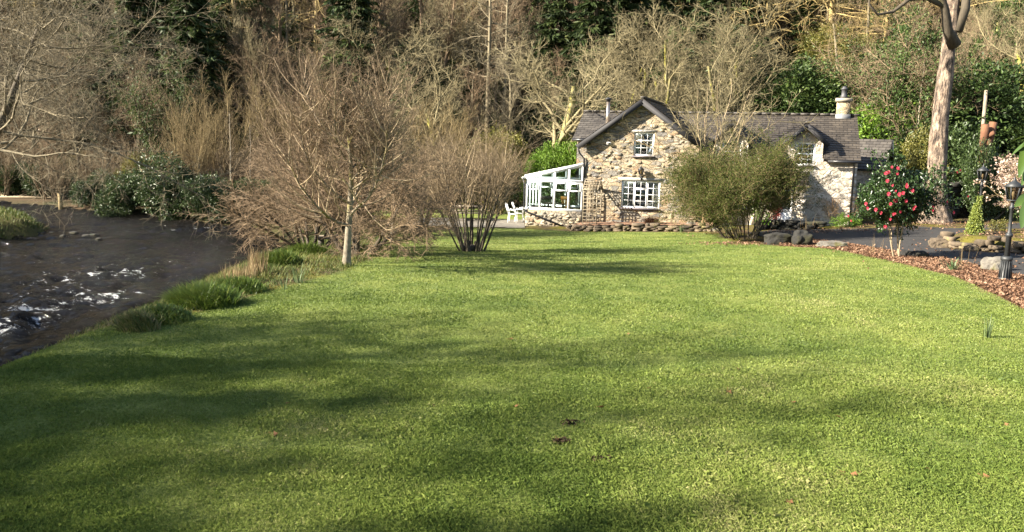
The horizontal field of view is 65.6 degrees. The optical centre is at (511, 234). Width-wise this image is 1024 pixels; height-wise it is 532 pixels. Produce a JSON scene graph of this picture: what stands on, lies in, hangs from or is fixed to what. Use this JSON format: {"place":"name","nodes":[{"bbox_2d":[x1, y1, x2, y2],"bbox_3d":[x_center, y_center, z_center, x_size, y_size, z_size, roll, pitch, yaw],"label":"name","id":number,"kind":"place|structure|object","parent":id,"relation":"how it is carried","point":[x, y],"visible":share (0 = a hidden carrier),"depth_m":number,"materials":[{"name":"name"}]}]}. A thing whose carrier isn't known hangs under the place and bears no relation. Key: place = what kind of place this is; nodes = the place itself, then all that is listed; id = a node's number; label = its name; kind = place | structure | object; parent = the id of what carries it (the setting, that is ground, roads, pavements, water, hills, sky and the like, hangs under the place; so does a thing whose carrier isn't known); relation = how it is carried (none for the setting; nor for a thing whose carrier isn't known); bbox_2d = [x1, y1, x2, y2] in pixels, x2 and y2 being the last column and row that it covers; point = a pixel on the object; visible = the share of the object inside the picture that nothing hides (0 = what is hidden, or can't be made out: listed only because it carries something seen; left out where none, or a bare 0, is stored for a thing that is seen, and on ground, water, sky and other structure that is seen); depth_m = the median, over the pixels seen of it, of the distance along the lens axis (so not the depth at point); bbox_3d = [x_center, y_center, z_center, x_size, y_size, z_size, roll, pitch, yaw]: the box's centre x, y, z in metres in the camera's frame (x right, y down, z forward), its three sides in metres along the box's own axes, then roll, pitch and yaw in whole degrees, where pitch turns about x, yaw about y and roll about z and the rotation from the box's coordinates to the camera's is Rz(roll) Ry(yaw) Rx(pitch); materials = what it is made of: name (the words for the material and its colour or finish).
{"place":"outdoors","nodes":[
{"label":"outdoors","id":0,"kind":"place"},
{"bbox_2d":[0,200,285,366],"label":"river","id":1,"kind":"structure","parent":0,"point":[54,288],"depth_m":26.62,"materials":[{"name":"liquid"}]},
{"bbox_2d":[423,218,524,227],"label":"patio","id":2,"kind":"structure","parent":0,"point":[510,224],"depth_m":40.60,"materials":[{"name":"beige stone"}]},
{"bbox_2d":[0,0,1023,531],"bbox_3d":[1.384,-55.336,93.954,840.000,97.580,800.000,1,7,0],"label":"ground","id":3,"kind":"structure","parent":0,"point":[472,320],"depth_m":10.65,"materials":[{"name":"green plant"}]},
{"bbox_2d":[0,159,37,194],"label":"evergreen shrub","id":4,"kind":"object","parent":3,"relation":"on","point":[15,183],"visible":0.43,"depth_m":49.12,"materials":[{"name":"green plant"}]},
{"bbox_2d":[0,10,93,160],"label":"bare tree","id":5,"kind":"object","parent":3,"relation":"on","point":[36,115],"visible":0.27,"depth_m":51.50,"materials":[{"name":"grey plant"}]},
{"bbox_2d":[19,163,81,198],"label":"rhododendron","id":6,"kind":"object","parent":3,"relation":"on","point":[28,187],"visible":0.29,"depth_m":48.46,"materials":[{"name":"green plant"}]},
{"bbox_2d":[16,39,107,168],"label":"bare tree","id":7,"kind":"object","parent":3,"relation":"on","point":[77,146],"visible":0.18,"depth_m":54.15,"materials":[{"name":"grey plant"}]},
{"bbox_2d":[51,0,124,136],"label":"conifer","id":8,"kind":"object","parent":3,"relation":"on","point":[96,83],"visible":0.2,"depth_m":57.11,"materials":[{"name":"green plant"}]},
{"bbox_2d":[67,167,113,207],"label":"rhododendron","id":9,"kind":"object","parent":3,"relation":"on","point":[87,192],"visible":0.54,"depth_m":44.56,"materials":[{"name":"green plant"}]},
{"bbox_2d":[90,169,149,216],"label":"rhododendron","id":10,"kind":"object","parent":3,"relation":"on","point":[113,202],"visible":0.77,"depth_m":41.17,"materials":[{"name":"green plant"}]},
{"bbox_2d":[89,0,173,152],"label":"conifer","id":11,"kind":"object","parent":3,"relation":"on","point":[131,7],"visible":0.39,"depth_m":55.17,"materials":[{"name":"green plant"}]},
{"bbox_2d":[0,0,265,240],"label":"riverside tree","id":12,"kind":"object","parent":3,"relation":"on","point":[19,79],"visible":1,"depth_m":31.65,"materials":[{"name":"brown plant"}]},
{"bbox_2d":[106,50,162,160],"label":"bare tree","id":13,"kind":"object","parent":3,"relation":"on","point":[131,118],"visible":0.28,"depth_m":52.10,"materials":[{"name":"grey plant"}]},
{"bbox_2d":[107,307,163,332],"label":"grass tussock","id":14,"kind":"object","parent":3,"relation":"on","point":[145,317],"depth_m":11.06,"materials":[{"name":"green plant"}]},
{"bbox_2d":[140,0,183,99],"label":"conifer","id":15,"kind":"object","parent":3,"relation":"on","point":[161,18],"visible":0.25,"depth_m":60.13,"materials":[{"name":"green plant"}]},
{"bbox_2d":[129,301,196,324],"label":"grass tussock","id":16,"kind":"object","parent":3,"relation":"on","point":[162,309],"depth_m":11.58,"materials":[{"name":"green plant"}]},
{"bbox_2d":[104,43,226,169],"bbox_3d":[-21.540,-6.695,49.978,7.909,11.120,5.744,-5,9,-42],"label":"ivy clad tree","id":17,"kind":"object","parent":3,"relation":"on","point":[147,130],"visible":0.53,"depth_m":49.16,"materials":[{"name":"green plant"}]},
{"bbox_2d":[127,149,230,220],"bbox_3d":[-16.785,-2.385,40.952,5.553,3.953,3.456,-2,8,-25],"label":"rhododendron","id":18,"kind":"object","parent":3,"relation":"on","point":[173,200],"visible":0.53,"depth_m":40.15,"materials":[{"name":"green plant"}]},
{"bbox_2d":[127,0,254,177],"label":"conifer","id":19,"kind":"object","parent":3,"relation":"on","point":[199,34],"visible":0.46,"depth_m":51.37,"materials":[{"name":"green plant"}]},
{"bbox_2d":[159,97,224,177],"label":"willow tree","id":20,"kind":"object","parent":3,"relation":"on","point":[202,158],"visible":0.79,"depth_m":44.55,"materials":[{"name":"brown plant"}]},
{"bbox_2d":[154,278,251,309],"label":"grass tussock","id":21,"kind":"object","parent":3,"relation":"on","point":[208,296],"depth_m":12.62,"materials":[{"name":"green plant"}]},
{"bbox_2d":[177,173,247,223],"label":"rhododendron","id":22,"kind":"object","parent":3,"relation":"on","point":[212,198],"visible":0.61,"depth_m":38.77,"materials":[{"name":"green plant"}]},
{"bbox_2d":[157,59,274,182],"bbox_3d":[-17.072,-5.968,47.091,6.771,8.835,5.715,2,7,1],"label":"willow tree","id":23,"kind":"object","parent":3,"relation":"on","point":[221,113],"visible":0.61,"depth_m":47.11,"materials":[{"name":"brown plant"}]},
{"bbox_2d":[0,206,438,363],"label":"bank grass","id":24,"kind":"structure","parent":3,"relation":"on","point":[264,274],"depth_m":17.70,"materials":[{"name":"green plant"}]},
{"bbox_2d":[200,0,250,129],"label":"conifer","id":25,"kind":"object","parent":3,"relation":"on","point":[219,34],"visible":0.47,"depth_m":58.27,"materials":[{"name":"green plant"}]},
{"bbox_2d":[207,273,268,294],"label":"grass tussock","id":26,"kind":"object","parent":3,"relation":"on","point":[250,284],"depth_m":13.93,"materials":[{"name":"green plant"}]},
{"bbox_2d":[207,27,301,153],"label":"bare tree","id":27,"kind":"object","parent":3,"relation":"on","point":[261,62],"visible":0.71,"depth_m":56.64,"materials":[{"name":"brown plant"}]},
{"bbox_2d":[227,176,285,217],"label":"evergreen shrub","id":28,"kind":"object","parent":3,"relation":"on","point":[245,184],"visible":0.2,"depth_m":39.78,"materials":[{"name":"green plant"}]},
{"bbox_2d":[254,247,306,265],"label":"grass tussock","id":29,"kind":"object","parent":3,"relation":"on","point":[277,256],"depth_m":17.98,"materials":[{"name":"green plant"}]},
{"bbox_2d":[172,134,394,257],"bbox_3d":[-6.115,-1.190,23.896,5.528,4.059,6.263,3,7,16],"label":"overhanging shrub","id":30,"kind":"object","parent":3,"relation":"on","point":[303,222],"visible":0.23,"depth_m":23.47,"materials":[{"name":"brown plant"}]},
{"bbox_2d":[231,62,337,187],"bbox_3d":[-13.875,-6.549,50.115,6.092,9.418,7.218,5,8,26],"label":"willow tree","id":31,"kind":"object","parent":3,"relation":"on","point":[264,108],"visible":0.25,"depth_m":48.80,"materials":[{"name":"brown plant"}]},
{"bbox_2d":[258,0,319,70],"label":"pine tree","id":32,"kind":"object","parent":3,"relation":"on","point":[287,30],"visible":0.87,"depth_m":64.19,"materials":[{"name":"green plant"}]},
{"bbox_2d":[280,240,333,254],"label":"grass tussock","id":33,"kind":"object","parent":3,"relation":"on","point":[314,248],"depth_m":21.55,"materials":[{"name":"green plant"}]},
{"bbox_2d":[0,0,618,148],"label":"brown hillside wood","id":34,"kind":"object","parent":3,"relation":"on","point":[502,6],"visible":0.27,"depth_m":63.15,"materials":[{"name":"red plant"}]},
{"bbox_2d":[212,85,470,261],"bbox_3d":[-4.419,-1.298,21.061,6.927,5.346,5.561,1,7,0],"label":"spreading tree","id":35,"kind":"object","parent":3,"relation":"on","point":[358,217],"visible":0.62,"depth_m":20.77,"materials":[{"name":"brown plant"}]},
{"bbox_2d":[304,0,393,154],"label":"conifer","id":36,"kind":"object","parent":3,"relation":"on","point":[341,7],"visible":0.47,"depth_m":56.04,"materials":[{"name":"green plant"}]},
{"bbox_2d":[231,22,472,266],"bbox_3d":[-3.357,-1.836,17.040,5.206,5.574,4.752,1,7,0],"label":"garden tree","id":37,"kind":"object","parent":3,"relation":"on","point":[370,121],"visible":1,"depth_m":16.82,"materials":[{"name":"brown plant"}]},
{"bbox_2d":[310,0,456,153],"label":"bare tree","id":38,"kind":"object","parent":3,"relation":"on","point":[416,54],"visible":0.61,"depth_m":55.43,"materials":[{"name":"brown plant"}]},
{"bbox_2d":[0,0,792,118],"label":"conifer hillside wood","id":39,"kind":"object","parent":3,"relation":"on","point":[685,10],"visible":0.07,"depth_m":61.17,"materials":[{"name":"green plant"}]},
{"bbox_2d":[0,0,853,137],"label":"grey hillside wood","id":40,"kind":"object","parent":3,"relation":"on","point":[479,65],"visible":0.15,"depth_m":62.05,"materials":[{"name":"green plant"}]},
{"bbox_2d":[374,114,483,234],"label":"thicket tree","id":41,"kind":"object","parent":3,"relation":"on","point":[428,141],"visible":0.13,"depth_m":34.27,"materials":[{"name":"brown plant"}]},
{"bbox_2d":[387,90,478,206],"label":"willow tree","id":42,"kind":"object","parent":3,"relation":"on","point":[420,123],"visible":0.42,"depth_m":45.14,"materials":[{"name":"brown plant"}]},
{"bbox_2d":[362,22,514,155],"bbox_3d":[-5.515,-7.379,49.294,10.121,11.560,11.172,3,7,15],"label":"bare tree","id":43,"kind":"object","parent":3,"relation":"on","point":[445,100],"visible":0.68,"depth_m":51.03,"materials":[{"name":"brown plant"}]},
{"bbox_2d":[434,0,507,108],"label":"larch tree","id":44,"kind":"object","parent":3,"relation":"on","point":[467,52],"visible":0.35,"depth_m":64.14,"materials":[{"name":"brown plant"}]},
{"bbox_2d":[443,64,501,155],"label":"bare tree","id":45,"kind":"object","parent":3,"relation":"on","point":[474,85],"visible":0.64,"depth_m":54.09,"materials":[{"name":"brown plant"}]},
{"bbox_2d":[408,115,540,251],"bbox_3d":[-1.224,-1.553,24.591,4.257,4.514,5.311,1,7,0],"label":"multistem shrub","id":46,"kind":"object","parent":3,"relation":"on","point":[480,167],"visible":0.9,"depth_m":24.27,"materials":[{"name":"brown plant"}]},
{"bbox_2d":[446,0,530,148],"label":"pine tree","id":47,"kind":"object","parent":3,"relation":"on","point":[489,40],"visible":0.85,"depth_m":56.02,"materials":[{"name":"plant"}]},
{"bbox_2d":[444,122,534,206],"bbox_3d":[-2.040,-4.235,50.058,7.266,5.776,5.789,2,7,6],"label":"evergreen shrub","id":48,"kind":"object","parent":3,"relation":"on","point":[517,139],"visible":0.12,"depth_m":49.40,"materials":[{"name":"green plant"}]},
{"bbox_2d":[475,128,530,213],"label":"willow tree","id":49,"kind":"object","parent":3,"relation":"on","point":[502,210],"visible":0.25,"depth_m":45.24,"materials":[{"name":"brown plant"}]},
{"bbox_2d":[0,0,1019,130],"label":"larch hillside wood","id":50,"kind":"object","parent":3,"relation":"on","point":[728,4],"visible":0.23,"depth_m":59.30,"materials":[{"name":"brown plant"}]},
{"bbox_2d":[478,0,542,131],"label":"pine tree","id":51,"kind":"object","parent":3,"relation":"on","point":[506,23],"visible":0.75,"depth_m":59.51,"materials":[{"name":"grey plant"}]},
{"bbox_2d":[0,0,1023,205],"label":"brushwood undergrowth","id":52,"kind":"object","parent":3,"relation":"on","point":[115,144],"visible":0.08,"depth_m":53.60,"materials":[{"name":"brown plant"}]},
{"bbox_2d":[0,0,1023,153],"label":"evergreen undergrowth","id":53,"kind":"object","parent":3,"relation":"on","point":[979,64],"visible":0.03,"depth_m":59.95,"materials":[{"name":"green plant"}]},
{"bbox_2d":[464,52,562,160],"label":"bare tree","id":54,"kind":"object","parent":3,"relation":"on","point":[510,102],"visible":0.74,"depth_m":53.77,"materials":[{"name":"brown plant"}]},
{"bbox_2d":[519,149,572,205],"bbox_3d":[1.763,-3.003,46.035,3.309,4.054,3.425,4,8,23],"label":"laurel","id":55,"kind":"object","parent":3,"relation":"on","point":[540,159],"visible":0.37,"depth_m":45.47,"materials":[{"name":"green plant"}]},
{"bbox_2d":[525,166,575,204],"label":"rhododendron","id":56,"kind":"object","parent":3,"relation":"on","point":[547,192],"visible":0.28,"depth_m":44.01,"materials":[{"name":"green plant"}]},
{"bbox_2d":[516,0,586,130],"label":"conifer","id":57,"kind":"object","parent":3,"relation":"on","point":[559,38],"visible":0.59,"depth_m":62.10,"materials":[{"name":"green plant"}]},
{"bbox_2d":[522,163,585,225],"bbox_3d":[2.399,-1.848,40.608,3.240,3.789,2.714,4,7,18],"label":"conservatory","id":58,"kind":"object","parent":3,"relation":"on","point":[553,215],"visible":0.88,"depth_m":39.61,"materials":[{"name":"stone"},{"name":"glass"},{"name":"white plastic"}]},
{"bbox_2d":[535,137,576,185],"bbox_3d":[3.145,-3.444,46.628,3.927,4.811,4.065,3,7,15],"label":"laurel","id":59,"kind":"object","parent":3,"relation":"on","point":[563,156],"visible":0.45,"depth_m":45.67,"materials":[{"name":"green plant"}]},
{"bbox_2d":[484,20,648,153],"bbox_3d":[3.871,-7.063,46.891,10.719,11.989,13.385,1,7,-7],"label":"bare tree","id":60,"kind":"object","parent":3,"relation":"on","point":[565,127],"visible":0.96,"depth_m":48.07,"materials":[{"name":"beige plant"}]},
{"bbox_2d":[540,0,632,145],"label":"conifer","id":61,"kind":"object","parent":3,"relation":"on","point":[602,20],"visible":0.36,"depth_m":57.01,"materials":[{"name":"green plant"}]},
{"bbox_2d":[597,0,660,109],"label":"conifer","id":62,"kind":"object","parent":3,"relation":"on","point":[633,6],"visible":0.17,"depth_m":59.74,"materials":[{"name":"green plant"}]},
{"bbox_2d":[551,9,717,119],"bbox_3d":[7.542,-7.932,49.878,10.270,12.566,9.469,2,7,7],"label":"bare tree","id":63,"kind":"object","parent":3,"relation":"on","point":[683,62],"visible":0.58,"depth_m":49.05,"materials":[{"name":"brown plant"}]},
{"bbox_2d":[566,223,711,231],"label":"bed wall","id":64,"kind":"structure","parent":3,"relation":"on","point":[618,227],"depth_m":36.31,"materials":[{"name":"stone"}]},
{"bbox_2d":[574,221,712,224],"bbox_3d":[6.130,-0.526,37.362,6.501,0.377,1.400,4,7,19],"label":"flower bed","id":65,"kind":"object","parent":3,"relation":"on","point":[627,223],"visible":0.58,"depth_m":37.53,"materials":[{"name":"soil"}]},
{"bbox_2d":[582,179,602,225],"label":"trellis arch","id":66,"kind":"structure","parent":65,"relation":"on","point":[592,184],"depth_m":37.69,"materials":[{"name":"brown wood"}]},
{"bbox_2d":[643,25,708,110],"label":"yew tree","id":67,"kind":"object","parent":3,"relation":"on","point":[679,44],"visible":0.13,"depth_m":55.93,"materials":[{"name":"green plant"}]},
{"bbox_2d":[603,0,786,111],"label":"bare tree","id":68,"kind":"object","parent":3,"relation":"on","point":[692,60],"visible":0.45,"depth_m":49.59,"materials":[{"name":"brown plant"}]},
{"bbox_2d":[685,0,739,100],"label":"conifer","id":69,"kind":"object","parent":3,"relation":"on","point":[705,6],"visible":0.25,"depth_m":58.01,"materials":[{"name":"green plant"}]},
{"bbox_2d":[610,48,819,222],"bbox_3d":[8.993,-4.349,36.139,9.493,8.466,6.772,1,7,0],"label":"garden hazel","id":70,"kind":"object","parent":3,"relation":"on","point":[741,123],"visible":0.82,"depth_m":36.21,"materials":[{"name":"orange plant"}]},
{"bbox_2d":[572,86,861,227],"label":"cottage","id":71,"kind":"structure","parent":3,"relation":"on","point":[628,194],"depth_m":37.86,"materials":[{"name":"stone"}]},
{"bbox_2d":[619,180,659,210],"bbox_3d":[6.139,-1.895,37.969,1.940,1.370,0.385,4,7,18],"label":"window","id":72,"kind":"structure","parent":71,"relation":"in","point":[650,184],"depth_m":37.94,"materials":[{"name":"white paint"}]},
{"bbox_2d":[690,24,765,111],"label":"yew tree","id":73,"kind":"object","parent":3,"relation":"on","point":[734,29],"visible":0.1,"depth_m":54.36,"materials":[{"name":"green plant"}]},
{"bbox_2d":[652,0,807,111],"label":"bare tree","id":74,"kind":"object","parent":3,"relation":"on","point":[723,38],"visible":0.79,"depth_m":48.66,"materials":[{"name":"brown plant"}]},
{"bbox_2d":[652,123,835,239],"bbox_3d":[9.343,-1.932,31.214,7.668,4.542,6.287,-9,7,1],"label":"bush","id":75,"kind":"object","parent":3,"relation":"on","point":[713,187],"visible":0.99,"depth_m":30.40,"materials":[{"name":"green plant"}]},
{"bbox_2d":[708,51,863,112],"bbox_3d":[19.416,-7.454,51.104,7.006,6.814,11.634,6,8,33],"label":"ivy mound","id":76,"kind":"object","parent":3,"relation":"on","point":[813,94],"visible":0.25,"depth_m":47.95,"materials":[{"name":"green plant"}]},
{"bbox_2d":[758,219,826,229],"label":"driveway bed wall","id":77,"kind":"structure","parent":3,"relation":"on","point":[787,224],"depth_m":35.60,"materials":[{"name":"grey stone"}]},
{"bbox_2d":[772,0,822,64],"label":"conifer","id":78,"kind":"object","parent":3,"relation":"on","point":[794,31],"visible":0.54,"depth_m":60.13,"materials":[{"name":"green plant"}]},
{"bbox_2d":[788,19,854,73],"bbox_3d":[22.821,-13.438,58.289,5.815,5.077,7.298,5,8,30],"label":"evergreen shrub","id":79,"kind":"object","parent":3,"relation":"on","point":[814,41],"visible":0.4,"depth_m":57.22,"materials":[{"name":"green plant"}]},
{"bbox_2d":[666,216,1023,307],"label":"leaf litter","id":80,"kind":"object","parent":3,"relation":"on","point":[975,274],"visible":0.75,"depth_m":21.11,"materials":[{"name":"brown plant"}]},
{"bbox_2d":[803,139,894,212],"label":"outbuilding","id":81,"kind":"structure","parent":3,"relation":"on","point":[881,146],"depth_m":41.62,"materials":[{"name":"stone"}]},
{"bbox_2d":[824,1,891,57],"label":"larch tree","id":82,"kind":"object","parent":3,"relation":"on","point":[868,12],"visible":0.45,"depth_m":55.04,"materials":[{"name":"brown plant"}]},
{"bbox_2d":[833,30,891,80],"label":"evergreen shrub","id":83,"kind":"object","parent":3,"relation":"on","point":[857,43],"visible":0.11,"depth_m":53.75,"materials":[{"name":"green plant"}]},
{"bbox_2d":[850,95,928,161],"bbox_3d":[21.726,-5.175,46.284,7.438,6.074,7.698,5,8,25],"label":"laurel","id":84,"kind":"object","parent":3,"relation":"on","point":[864,113],"visible":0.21,"depth_m":44.88,"materials":[{"name":"green plant"}]},
{"bbox_2d":[809,0,1005,151],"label":"ivy clad tree","id":85,"kind":"object","parent":3,"relation":"on","point":[908,51],"visible":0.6,"depth_m":43.50,"materials":[{"name":"green plant"}]},
{"bbox_2d":[847,148,968,255],"bbox_3d":[11.176,-0.816,22.899,2.973,3.353,3.118,-5,10,-43],"label":"camellia","id":86,"kind":"object","parent":3,"relation":"on","point":[898,197],"visible":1,"depth_m":22.43,"materials":[{"name":"green plant"}]},
{"bbox_2d":[868,0,970,223],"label":"tall tree","id":87,"kind":"object","parent":3,"relation":"on","point":[954,14],"visible":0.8,"depth_m":35.85,"materials":[{"name":"brown plant"}]},
{"bbox_2d":[893,122,950,180],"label":"evergreen shrub","id":88,"kind":"object","parent":3,"relation":"on","point":[916,158],"visible":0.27,"depth_m":41.09,"materials":[{"name":"green plant"}]},
{"bbox_2d":[866,58,1023,153],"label":"evergreen shrub","id":89,"kind":"object","parent":3,"relation":"on","point":[1013,93],"visible":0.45,"depth_m":41.70,"materials":[{"name":"green plant"}]},
{"bbox_2d":[890,111,1005,181],"bbox_3d":[23.057,-3.649,41.975,5.286,5.654,6.736,0,7,-9],"label":"rhododendron","id":90,"kind":"object","parent":3,"relation":"on","point":[959,145],"visible":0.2,"depth_m":40.50,"materials":[{"name":"green plant"}]},
{"bbox_2d":[917,182,1010,217],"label":"boundary wall","id":91,"kind":"structure","parent":3,"relation":"on","point":[963,212],"depth_m":38.85,"materials":[{"name":"grey stone"}]},
{"bbox_2d":[937,231,1023,252],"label":"rockery wall","id":92,"kind":"structure","parent":3,"relation":"on","point":[1016,246],"depth_m":24.89,"materials":[{"name":"stone"}]},
{"bbox_2d":[972,164,989,233],"bbox_3d":[15.910,-1.156,27.012,0.401,2.558,0.409,-2,8,-23],"label":"lamp post","id":93,"kind":"object","parent":3,"relation":"on","point":[982,172],"visible":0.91,"depth_m":26.85,"materials":[{"name":"metal"}]},
{"bbox_2d":[963,195,985,234],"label":"climbing plant","id":94,"kind":"object","parent":93,"relation":"attached to","point":[977,212],"visible":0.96,"depth_m":26.89,"materials":[{"name":"green plant"}]},
{"bbox_2d":[978,122,997,215],"bbox_3d":[22.999,-2.991,38.717,0.661,4.998,1.100,6,8,34],"label":"sawn stump","id":95,"kind":"object","parent":3,"relation":"on","point":[988,131],"visible":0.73,"depth_m":38.43,"materials":[{"name":"orange wood"}]},
{"bbox_2d":[958,137,1021,220],"bbox_3d":[22.864,-2.508,37.791,3.264,4.260,2.032,7,9,39],"label":"rhododendron","id":96,"kind":"object","parent":3,"relation":"on","point":[989,208],"visible":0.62,"depth_m":37.78,"materials":[{"name":"green plant"}]},
{"bbox_2d":[960,0,1023,109],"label":"bare tree","id":97,"kind":"object","parent":3,"relation":"on","point":[1017,50],"visible":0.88,"depth_m":46.08,"materials":[{"name":"beige plant"}]},
{"bbox_2d":[965,0,1023,41],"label":"bare tree","id":98,"kind":"object","parent":3,"relation":"on","point":[988,6],"visible":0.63,"depth_m":51.40,"materials":[{"name":"brown plant"}]},
{"bbox_2d":[968,102,1023,159],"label":"ivy mound","id":99,"kind":"object","parent":3,"relation":"on","point":[1014,123],"visible":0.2,"depth_m":42.75,"materials":[{"name":"green plant"}]},
{"bbox_2d":[973,150,1023,216],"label":"magnolia","id":100,"kind":"object","parent":3,"relation":"on","point":[1012,170],"visible":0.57,"depth_m":31.76,"materials":[{"name":"white plant"}]},
{"bbox_2d":[998,176,1023,279],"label":"lamp post","id":101,"kind":"object","parent":3,"relation":"on","point":[1014,189],"visible":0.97,"depth_m":17.83,"materials":[{"name":"metal"}]},
{"bbox_2d":[1011,136,1023,227],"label":"leaved shrub","id":102,"kind":"object","parent":3,"relation":"on","point":[1019,201],"visible":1,"depth_m":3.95,"materials":[{"name":"green plant"}]},
{"bbox_2d":[749,223,1023,274],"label":"driveway","id":103,"kind":"structure","parent":0,"point":[918,236],"depth_m":30.16,"materials":[{"name":"grey asphalt"}]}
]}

